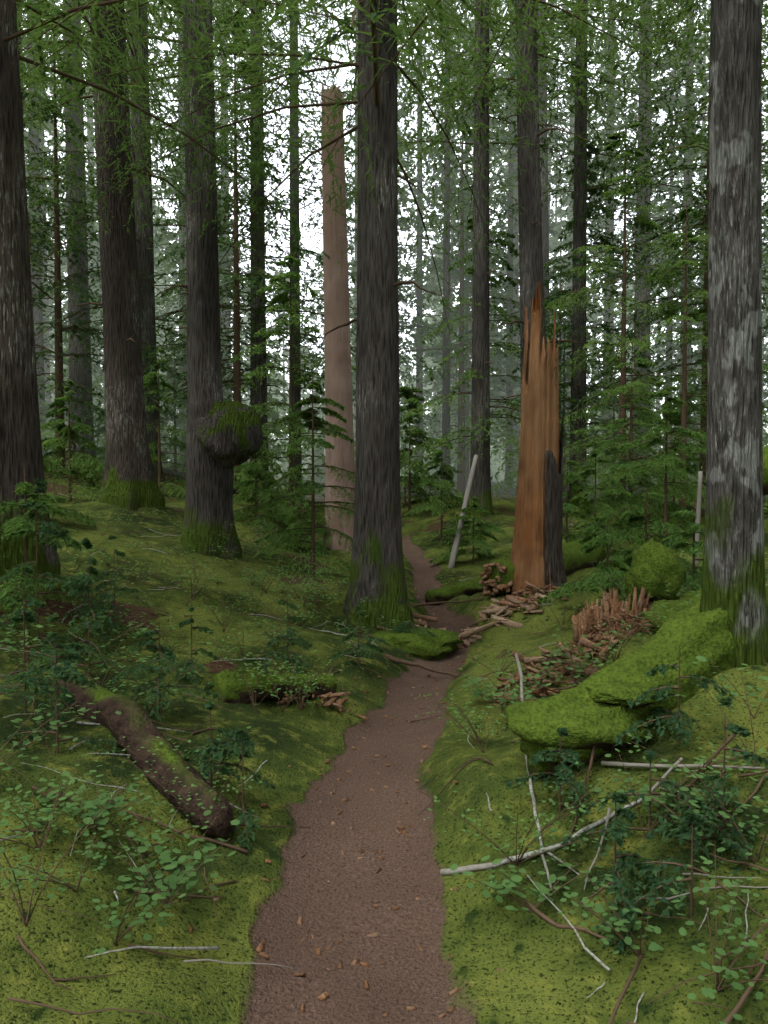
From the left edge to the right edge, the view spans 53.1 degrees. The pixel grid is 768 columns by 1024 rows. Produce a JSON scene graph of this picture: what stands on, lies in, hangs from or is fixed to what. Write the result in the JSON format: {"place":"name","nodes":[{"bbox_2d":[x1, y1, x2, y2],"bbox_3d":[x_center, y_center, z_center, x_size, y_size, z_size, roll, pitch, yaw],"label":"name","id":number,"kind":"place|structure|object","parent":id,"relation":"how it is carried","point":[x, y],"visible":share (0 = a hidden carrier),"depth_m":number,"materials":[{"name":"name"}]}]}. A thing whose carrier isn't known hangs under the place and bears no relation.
{"place":"outdoors","nodes":[
{"label":"outdoors","id":0,"kind":"place"},
{"bbox_2d":[0,454,767,1023],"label":"ground","id":1,"kind":"structure","parent":0,"point":[326,890],"depth_m":2.96,"materials":[{"name":"green plant"}]},
{"bbox_2d":[0,0,60,586],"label":"tree","id":2,"kind":"object","parent":1,"relation":"on","point":[20,441],"visible":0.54,"depth_m":5.53,"materials":[{"name":"grey plant"}]},
{"bbox_2d":[90,0,164,509],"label":"tree","id":3,"kind":"object","parent":1,"relation":"on","point":[129,481],"visible":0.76,"depth_m":10.93,"materials":[{"name":"grey plant"}]},
{"bbox_2d":[179,0,262,558],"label":"burl tree","id":4,"kind":"object","parent":1,"relation":"on","point":[223,437],"visible":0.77,"depth_m":8.58,"materials":[{"name":"grey plant"}]},
{"bbox_2d":[321,84,354,551],"bbox_3d":[-0.623,-2.636,11.101,0.553,6.926,0.554,0,2,0],"label":"pale snag","id":5,"kind":"object","parent":1,"relation":"on","point":[338,373],"visible":0.69,"depth_m":10.94,"materials":[{"name":"brown wood"}]},
{"bbox_2d":[16,0,706,517],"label":"tree trunks","id":6,"kind":"object","parent":1,"relation":"on","point":[532,246],"visible":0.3,"depth_m":18.77,"materials":[{"name":"wood"}]},
{"bbox_2d":[342,0,412,629],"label":"tree","id":7,"kind":"object","parent":1,"relation":"on","point":[377,568],"visible":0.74,"depth_m":7.08,"materials":[{"name":"grey plant"}]},
{"bbox_2d":[0,0,767,955],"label":"foliage","id":8,"kind":"object","parent":1,"relation":"on","point":[240,26],"visible":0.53,"depth_m":16.16,"materials":[{"name":"green plant"}]},
{"bbox_2d":[0,122,767,616],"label":"young conifer trees","id":9,"kind":"object","parent":1,"relation":"on","point":[676,538],"visible":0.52,"depth_m":13.74,"materials":[{"name":"green plant"}]},
{"bbox_2d":[0,0,767,991],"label":"branches","id":10,"kind":"object","parent":1,"relation":"on","point":[238,384],"visible":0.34,"depth_m":11.45,"materials":[{"name":"brown wood"}]},
{"bbox_2d":[0,474,767,1023],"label":"brown twigs","id":11,"kind":"object","parent":1,"relation":"on","point":[578,928],"visible":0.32,"depth_m":2.73,"materials":[{"name":"brown wood"}]},
{"bbox_2d":[0,464,767,1023],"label":"undergrowth plants","id":12,"kind":"object","parent":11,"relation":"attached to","point":[172,880],"visible":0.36,"depth_m":2.70,"materials":[{"name":"green plant"}]},
{"bbox_2d":[0,482,767,1022],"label":"fallen branches","id":13,"kind":"object","parent":1,"relation":"on","point":[530,854],"visible":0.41,"depth_m":2.84,"materials":[{"name":"grey wood"}]},
{"bbox_2d":[58,446,767,837],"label":"fallen logs","id":14,"kind":"object","parent":1,"relation":"on","point":[686,636],"visible":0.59,"depth_m":3.45,"materials":[{"name":"green plant"}]},
{"bbox_2d":[189,562,656,1023],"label":"wood debris","id":15,"kind":"object","parent":1,"relation":"on","point":[608,612],"visible":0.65,"depth_m":5.08,"materials":[{"name":"brown wood"}]},
{"bbox_2d":[510,281,559,594],"bbox_3d":[1.559,-0.626,7.825,0.624,3.512,0.644,0,2,0],"label":"broken tree snag","id":16,"kind":"object","parent":1,"relation":"on","point":[539,432],"visible":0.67,"depth_m":7.67,"materials":[{"name":"brown wood"}]},
{"bbox_2d":[545,410,566,591],"bbox_3d":[1.764,-0.132,7.726,0.178,1.832,0.501,1,2,29],"label":"snag bark remnant","id":17,"kind":"object","parent":16,"relation":"attached to","point":[554,520],"visible":0.97,"depth_m":7.63,"materials":[{"name":"grey wood"}]},
{"bbox_2d":[370,538,700,750],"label":"mossy boulders","id":18,"kind":"object","parent":1,"relation":"on","point":[652,560],"visible":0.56,"depth_m":3.33,"materials":[{"name":"green plant"}]},
{"bbox_2d":[700,0,767,667],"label":"tree","id":19,"kind":"object","parent":1,"relation":"on","point":[733,578],"visible":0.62,"depth_m":3.50,"materials":[{"name":"grey plant"}]},
{"bbox_2d":[21,0,767,460],"label":"sky","id":20,"kind":"structure","parent":0,"point":[286,183],"materials":[{"name":"white"}]}
]}

